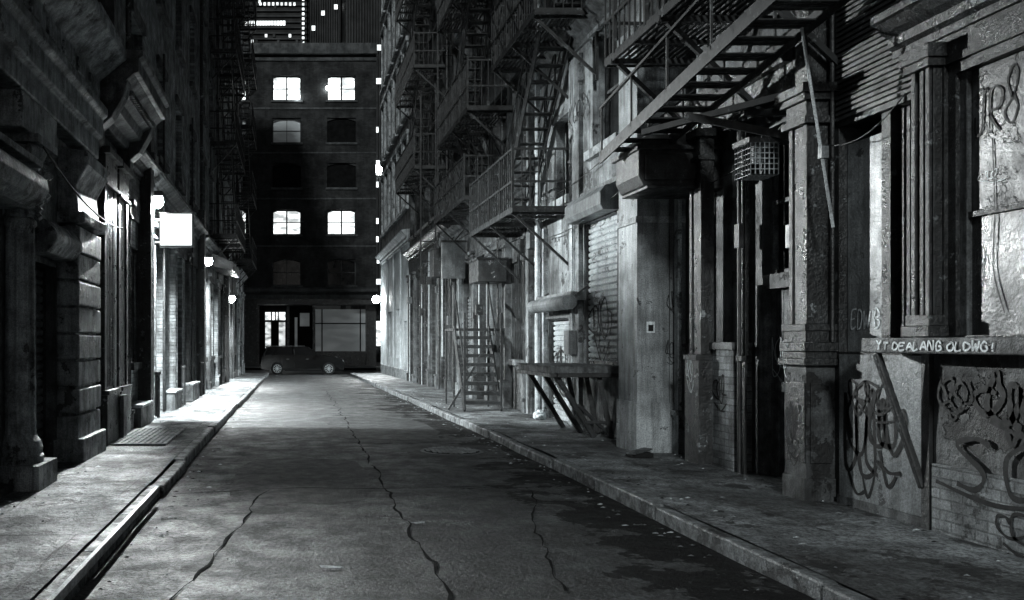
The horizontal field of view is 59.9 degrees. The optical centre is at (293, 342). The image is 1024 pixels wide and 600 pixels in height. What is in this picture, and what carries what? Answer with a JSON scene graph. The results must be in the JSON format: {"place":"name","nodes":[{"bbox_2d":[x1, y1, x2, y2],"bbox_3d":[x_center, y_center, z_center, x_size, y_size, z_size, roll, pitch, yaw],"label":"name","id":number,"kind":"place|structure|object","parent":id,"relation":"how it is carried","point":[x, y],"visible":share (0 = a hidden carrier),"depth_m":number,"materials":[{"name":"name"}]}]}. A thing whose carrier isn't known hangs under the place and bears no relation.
{"place":"outdoors","nodes":[
{"label":"outdoors","id":0,"kind":"place"},
{"bbox_2d":[0,373,265,599],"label":"sidewalk","id":1,"kind":"structure","parent":0,"point":[37,554],"depth_m":7.40,"materials":[{"name":"concrete"}]},
{"bbox_2d":[0,133,57,491],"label":"fluted column","id":2,"kind":"structure","parent":1,"relation":"on","point":[26,465],"depth_m":7.93,"materials":[{"name":"stone"}]},
{"bbox_2d":[0,0,121,465],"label":"wall","id":3,"kind":"structure","parent":1,"relation":"on","point":[47,386],"depth_m":9.64,"materials":[{"name":"stone"}]},
{"bbox_2d":[0,132,48,208],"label":"rounded console","id":4,"kind":"object","parent":3,"relation":"attached to","point":[23,185],"visible":1,"depth_m":7.17,"materials":[{"name":"stone"}]},
{"bbox_2d":[0,0,126,461],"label":"stonework","id":5,"kind":"object","parent":3,"relation":"attached to","point":[60,60],"visible":0.94,"depth_m":9.70,"materials":[{"name":"stone"}]},
{"bbox_2d":[43,146,133,445],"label":"pilasters","id":6,"kind":"object","parent":3,"relation":"attached to","point":[113,202],"visible":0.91,"depth_m":11.79,"materials":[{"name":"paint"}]},
{"bbox_2d":[99,49,169,179],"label":"bracket cornice","id":7,"kind":"structure","parent":3,"relation":"attached to","point":[134,100],"depth_m":11.82,"materials":[{"name":"stone"}]},
{"bbox_2d":[110,428,184,445],"bbox_3d":[-2.075,1.370,12.300,0.752,0.059,1.998,0,0,0],"label":"sidewalk vault cover","id":8,"kind":"object","parent":1,"relation":"on","point":[151,437],"visible":1,"depth_m":12.02,"materials":[{"name":"grey metal"}]},
{"bbox_2d":[154,190,164,207],"bbox_3d":[-2.540,-2.659,15.555,0.320,0.399,0.250,0,0,0],"label":"wall lamp","id":9,"kind":"object","parent":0,"point":[159,196],"visible":0.53,"depth_m":15.45,"materials":[{"name":"white glass"}]},
{"bbox_2d":[232,0,247,374],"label":"corner block","id":10,"kind":"structure","parent":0,"point":[240,331],"depth_m":41.26,"materials":[{"name":"black paint"}]},
{"bbox_2d":[245,370,380,374],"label":"cross street road","id":11,"kind":"structure","parent":0,"point":[340,372],"depth_m":49.59,"materials":[{"name":"grey asphalt"}]},
{"bbox_2d":[261,347,344,374],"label":"parked car","id":12,"kind":"object","parent":11,"relation":"on","point":[276,360],"visible":1,"depth_m":46.00,"materials":[{"name":"paint"}]},
{"bbox_2d":[245,366,380,367],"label":"sidewalk","id":13,"kind":"structure","parent":0,"point":[344,367],"depth_m":55.02,"materials":[{"name":"concrete"}]},
{"bbox_2d":[242,55,375,369],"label":"wall","id":14,"kind":"structure","parent":13,"relation":"on","point":[314,221],"depth_m":57.20,"materials":[{"name":"black brick"}]},
{"bbox_2d":[242,43,377,368],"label":"trim","id":15,"kind":"structure","parent":14,"relation":"attached to","point":[302,292],"depth_m":57.05,"materials":[{"name":"black metal"}]},
{"bbox_2d":[375,0,409,395],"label":"corner building","id":16,"kind":"structure","parent":0,"point":[395,208],"depth_m":39.50,"materials":[{"name":"paint"}]},
{"bbox_2d":[372,294,382,302],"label":"wall lamp","id":17,"kind":"object","parent":16,"relation":"attached to","point":[376,299],"visible":1,"depth_m":44.27,"materials":[{"name":"white glass"}]},
{"bbox_2d":[72,375,815,599],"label":"alley road","id":18,"kind":"structure","parent":0,"point":[479,540],"depth_m":6.57,"materials":[{"name":"grey asphalt"}]},
{"bbox_2d":[32,373,268,599],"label":"kerb","id":19,"kind":"structure","parent":18,"relation":"on","point":[169,477],"depth_m":7.49,"materials":[{"name":"stone"}]},
{"bbox_2d":[47,487,157,599],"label":"steel kerb edge","id":20,"kind":"object","parent":19,"relation":"on","point":[70,583],"visible":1,"depth_m":5.50,"materials":[{"name":"grey metal"}]},
{"bbox_2d":[229,457,377,503],"bbox_3d":[0.102,1.481,9.310,1.540,0.024,3.123,0,0,0],"label":"road patch","id":21,"kind":"object","parent":18,"relation":"on","point":[286,478],"visible":1,"depth_m":9.01,"materials":[{"name":"grey asphalt"}]},
{"bbox_2d":[169,394,567,599],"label":"tar seams","id":22,"kind":"object","parent":18,"relation":"on","point":[450,594],"visible":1,"depth_m":6.85,"materials":[{"name":"black asphalt"}]},
{"bbox_2d":[327,417,439,443],"bbox_3d":[1.519,1.483,14.623,1.853,0.043,4.621,0,0,0],"label":"road patch","id":23,"kind":"object","parent":18,"relation":"on","point":[379,430],"visible":1,"depth_m":14.28,"materials":[{"name":"grey asphalt"}]},
{"bbox_2d":[420,446,482,454],"bbox_3d":[2.150,1.502,11.500,0.840,0.099,0.840,0,0,0],"label":"manhole cover","id":24,"kind":"object","parent":18,"relation":"on","point":[447,450],"visible":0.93,"depth_m":11.41,"materials":[{"name":"grey metal"}]},
{"bbox_2d":[401,445,511,457],"bbox_3d":[2.200,1.478,11.478,1.461,0.017,1.446,0,0,0],"label":"road patch","id":25,"kind":"object","parent":18,"relation":"on","point":[417,452],"visible":0.58,"depth_m":11.32,"materials":[{"name":"grey asphalt"}]},
{"bbox_2d":[1,391,1018,599],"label":"street litter","id":26,"kind":"object","parent":18,"relation":"on","point":[324,566],"visible":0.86,"depth_m":7.34,"materials":[{"name":"paper"}]},
{"bbox_2d":[350,373,872,599],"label":"kerb","id":27,"kind":"structure","parent":18,"relation":"on","point":[808,582],"depth_m":6.62,"materials":[{"name":"stone"}]},
{"bbox_2d":[30,362,876,599],"bbox_3d":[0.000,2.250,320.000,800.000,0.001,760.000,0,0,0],"label":"ground","id":28,"kind":"structure","parent":0,"point":[167,467],"depth_m":9.98,"materials":[{"name":"grey concrete"}]},
{"bbox_2d":[121,0,197,408],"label":"wall","id":29,"kind":"structure","parent":28,"relation":"on","point":[161,39],"depth_m":18.64,"materials":[{"name":"brick"}]},
{"bbox_2d":[125,0,208,429],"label":"pilasters and trim","id":30,"kind":"object","parent":29,"relation":"attached to","point":[174,201],"visible":0.45,"depth_m":17.80,"materials":[{"name":"stone"}]},
{"bbox_2d":[131,134,205,427],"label":"pilasters","id":31,"kind":"object","parent":29,"relation":"attached to","point":[143,404],"visible":0.68,"depth_m":14.72,"materials":[{"name":"stone"}]},
{"bbox_2d":[154,213,193,247],"bbox_3d":[-2.249,-2.025,15.299,0.901,0.610,0.201,0,0,0],"label":"illuminated sign","id":32,"kind":"object","parent":29,"relation":"attached to","point":[176,230],"visible":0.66,"depth_m":15.20,"materials":[{"name":"white plastic"}]},
{"bbox_2d":[198,0,235,386],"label":"wall","id":33,"kind":"structure","parent":28,"relation":"on","point":[209,184],"depth_m":28.42,"materials":[{"name":"brick"}]},
{"bbox_2d":[206,254,212,265],"bbox_3d":[-2.531,-2.451,24.800,0.341,0.421,0.280,0,0,0],"label":"wall lamp","id":34,"kind":"object","parent":33,"relation":"attached to","point":[209,260],"visible":0.53,"depth_m":24.69,"materials":[{"name":"white glass"}]},
{"bbox_2d":[200,0,241,389],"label":"pilasters and trim","id":35,"kind":"object","parent":33,"relation":"attached to","point":[214,278],"visible":0.44,"depth_m":28.91,"materials":[{"name":"stone"}]},
{"bbox_2d":[210,249,239,277],"bbox_3d":[-2.303,-2.802,28.600,0.806,1.004,3.200,0,0,0],"label":"awning","id":36,"kind":"object","parent":33,"relation":"attached to","point":[221,265],"visible":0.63,"depth_m":27.00,"materials":[{"name":"fabric"}]},
{"bbox_2d":[223,251,229,381],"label":"party pier","id":37,"kind":"structure","parent":33,"relation":"attached to","point":[227,326],"depth_m":32.40,"materials":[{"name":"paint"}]},
{"bbox_2d":[210,0,244,263],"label":"fire escape","id":38,"kind":"object","parent":33,"relation":"attached to","point":[237,144],"visible":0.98,"depth_m":29.64,"materials":[{"name":"metal"}]},
{"bbox_2d":[230,293,234,301],"bbox_3d":[-2.510,-1.809,33.800,0.380,0.439,0.320,0,0,0],"label":"wall lamp","id":39,"kind":"object","parent":33,"relation":"attached to","point":[232,297],"visible":0.48,"depth_m":33.69,"materials":[{"name":"white glass"}]},
{"bbox_2d":[233,0,256,286],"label":"fire escape","id":40,"kind":"object","parent":33,"relation":"attached to","point":[248,194],"visible":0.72,"depth_m":40.12,"materials":[{"name":"metal"}]},
{"bbox_2d":[242,0,306,42],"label":"office tower","id":41,"kind":"structure","parent":28,"relation":"on","point":[281,21],"depth_m":150.00,"materials":[{"name":"metal"}]},
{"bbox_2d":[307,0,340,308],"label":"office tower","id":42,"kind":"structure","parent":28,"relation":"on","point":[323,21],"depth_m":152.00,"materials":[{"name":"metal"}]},
{"bbox_2d":[341,0,381,308],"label":"office tower","id":43,"kind":"structure","parent":28,"relation":"on","point":[360,21],"depth_m":139.76,"materials":[{"name":"metal"}]},
{"bbox_2d":[376,299,380,361],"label":"storefront","id":44,"kind":"object","parent":28,"relation":"on","point":[378,332],"visible":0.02,"depth_m":72.00,"materials":[{"name":"paint"}]},
{"bbox_2d":[402,0,450,412],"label":"warehouse building","id":45,"kind":"structure","parent":28,"relation":"on","point":[427,301],"depth_m":29.21,"materials":[{"name":"brick"}]},
{"bbox_2d":[396,0,444,285],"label":"fire escape","id":46,"kind":"object","parent":45,"relation":"attached to","point":[406,165],"visible":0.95,"depth_m":28.03,"materials":[{"name":"metal"}]},
{"bbox_2d":[441,0,531,447],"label":"loft building","id":47,"kind":"structure","parent":28,"relation":"on","point":[508,298],"depth_m":19.94,"materials":[{"name":"paint"}]},
{"bbox_2d":[429,237,453,277],"bbox_3d":[4.313,-2.501,24.201,0.785,1.304,0.591,0,0,0],"label":"sign box","id":48,"kind":"object","parent":47,"relation":"attached to","point":[435,262],"visible":0.28,"depth_m":23.93,"materials":[{"name":"black metal"}]},
{"bbox_2d":[440,227,467,278],"bbox_3d":[4.313,-2.452,22.600,0.785,1.502,0.139,0,0,0],"label":"wall sign","id":49,"kind":"object","parent":47,"relation":"attached to","point":[453,260],"visible":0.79,"depth_m":22.55,"materials":[{"name":"metal"}]},
{"bbox_2d":[434,0,514,256],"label":"fire escape","id":50,"kind":"object","parent":47,"relation":"attached to","point":[446,200],"visible":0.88,"depth_m":19.93,"materials":[{"name":"metal"}]},
{"bbox_2d":[468,245,508,283],"bbox_3d":[4.313,-1.802,18.600,0.785,1.002,0.941,0,0,0],"label":"vent hood","id":51,"kind":"object","parent":47,"relation":"attached to","point":[490,270],"visible":0.81,"depth_m":18.15,"materials":[{"name":"black metal"}]},
{"bbox_2d":[353,373,1023,599],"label":"sidewalk","id":52,"kind":"structure","parent":0,"point":[860,546],"depth_m":6.49,"materials":[{"name":"concrete"}]},
{"bbox_2d":[445,282,504,411],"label":"iron steps","id":53,"kind":"structure","parent":52,"relation":"on","point":[464,382],"depth_m":17.72,"materials":[{"name":"grey metal"}]},
{"bbox_2d":[533,410,545,419],"bbox_3d":[4.420,1.290,15.199,0.232,0.176,0.230,0,0,0],"label":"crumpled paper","id":54,"kind":"object","parent":52,"relation":"on","point":[539,415],"visible":1,"depth_m":15.13,"materials":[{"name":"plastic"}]},
{"bbox_2d":[517,363,618,438],"bbox_3d":[4.180,0.870,13.000,1.042,1.072,1.839,0,0,0],"label":"loading dock","id":55,"kind":"object","parent":52,"relation":"on","point":[557,372],"visible":0.88,"depth_m":12.22,"materials":[{"name":"grey wood"}]},
{"bbox_2d":[532,0,669,436],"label":"wall","id":56,"kind":"structure","parent":52,"relation":"on","point":[601,257],"depth_m":13.45,"materials":[{"name":"paint"}]},
{"bbox_2d":[469,0,598,283],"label":"fire escape","id":57,"kind":"object","parent":56,"relation":"attached to","point":[553,10],"visible":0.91,"depth_m":14.77,"materials":[{"name":"metal"}]},
{"bbox_2d":[544,0,611,405],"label":"graffiti","id":58,"kind":"object","parent":56,"relation":"attached to","point":[560,351],"visible":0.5,"depth_m":13.44,"materials":[{"name":"black paint"}]},
{"bbox_2d":[518,0,685,452],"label":"piers and trim","id":59,"kind":"object","parent":56,"relation":"attached to","point":[644,408],"visible":0.58,"depth_m":10.90,"materials":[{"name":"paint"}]},
{"bbox_2d":[527,285,587,313],"bbox_3d":[4.505,-0.721,14.575,0.409,0.382,2.080,0,0,0],"label":"roller awning","id":60,"kind":"object","parent":59,"relation":"attached to","point":[547,302],"visible":1,"depth_m":13.98,"materials":[{"name":"grey fabric"}]},
{"bbox_2d":[646,322,654,332],"bbox_3d":[4.470,-0.189,10.595,0.102,0.141,0.012,0,0,0],"label":"notice","id":61,"kind":"object","parent":59,"relation":"attached to","point":[650,327],"visible":1,"depth_m":10.60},
{"bbox_2d":[665,291,673,364],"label":"pier tags","id":62,"kind":"object","parent":56,"relation":"attached to","point":[668,340],"visible":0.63,"depth_m":10.59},
{"bbox_2d":[626,447,653,457],"bbox_3d":[4.125,1.315,10.099,0.373,0.090,0.248,0,0,-12],"label":"flattened box","id":63,"kind":"object","parent":52,"relation":"on","point":[643,452],"visible":1,"depth_m":10.00,"materials":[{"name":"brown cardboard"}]},
{"bbox_2d":[660,23,791,473],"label":"columns","id":64,"kind":"structure","parent":52,"relation":"on","point":[714,436],"depth_m":9.49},
{"bbox_2d":[686,0,791,476],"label":"wall","id":65,"kind":"structure","parent":52,"relation":"on","point":[768,264],"depth_m":8.86,"materials":[{"name":"metal"}]},
{"bbox_2d":[611,75,722,198],"bbox_3d":[4.415,-2.432,10.060,0.989,1.344,0.798,0,0,0],"label":"canopy box","id":66,"kind":"object","parent":65,"relation":"attached to","point":[655,169],"visible":0.73,"depth_m":9.72,"materials":[{"name":"black metal"}]},
{"bbox_2d":[599,0,850,227],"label":"fire escape","id":67,"kind":"object","parent":65,"relation":"attached to","point":[675,126],"visible":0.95,"depth_m":8.44,"materials":[{"name":"metal"}]},
{"bbox_2d":[686,330,785,411],"bbox_3d":[4.793,0.284,9.371,0.520,0.961,2.082,0,0,0],"label":"graffiti","id":68,"kind":"object","parent":65,"relation":"attached to","point":[723,394],"visible":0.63,"depth_m":9.29,"materials":[{"name":"black paint"}]},
{"bbox_2d":[732,137,788,179],"bbox_3d":[4.565,-1.743,8.050,0.630,0.355,0.300,0,0,0],"label":"caged lamp","id":69,"kind":"object","parent":65,"relation":"attached to","point":[755,145],"visible":0.99,"depth_m":7.96,"materials":[{"name":"metal"}]},
{"bbox_2d":[774,11,948,500],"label":"iron columns","id":70,"kind":"structure","parent":52,"relation":"on","point":[808,346],"depth_m":7.34,"materials":[{"name":"metal"}]},
{"bbox_2d":[792,0,1023,493],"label":"wall","id":71,"kind":"structure","parent":52,"relation":"on","point":[872,219],"depth_m":6.07,"materials":[{"name":"paint"}]},
{"bbox_2d":[785,63,1023,557],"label":"graffiti","id":72,"kind":"object","parent":71,"relation":"attached to","point":[1004,423],"visible":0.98,"depth_m":5.89,"materials":[{"name":"black paint"}]},
{"bbox_2d":[835,0,1023,121],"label":"transom and frieze","id":73,"kind":"object","parent":71,"relation":"attached to","point":[902,26],"visible":0.79,"depth_m":6.62,"materials":[{"name":"black metal"}]},
{"bbox_2d":[837,354,1023,555],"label":"base panels","id":74,"kind":"object","parent":71,"relation":"attached to","point":[935,432],"visible":0.61,"depth_m":6.11,"materials":[{"name":"paint"}]},
{"bbox_2d":[862,337,1023,488],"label":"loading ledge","id":75,"kind":"object","parent":71,"relation":"attached to","point":[1008,345],"visible":0.99,"depth_m":6.20,"materials":[{"name":"wood"}]}
]}

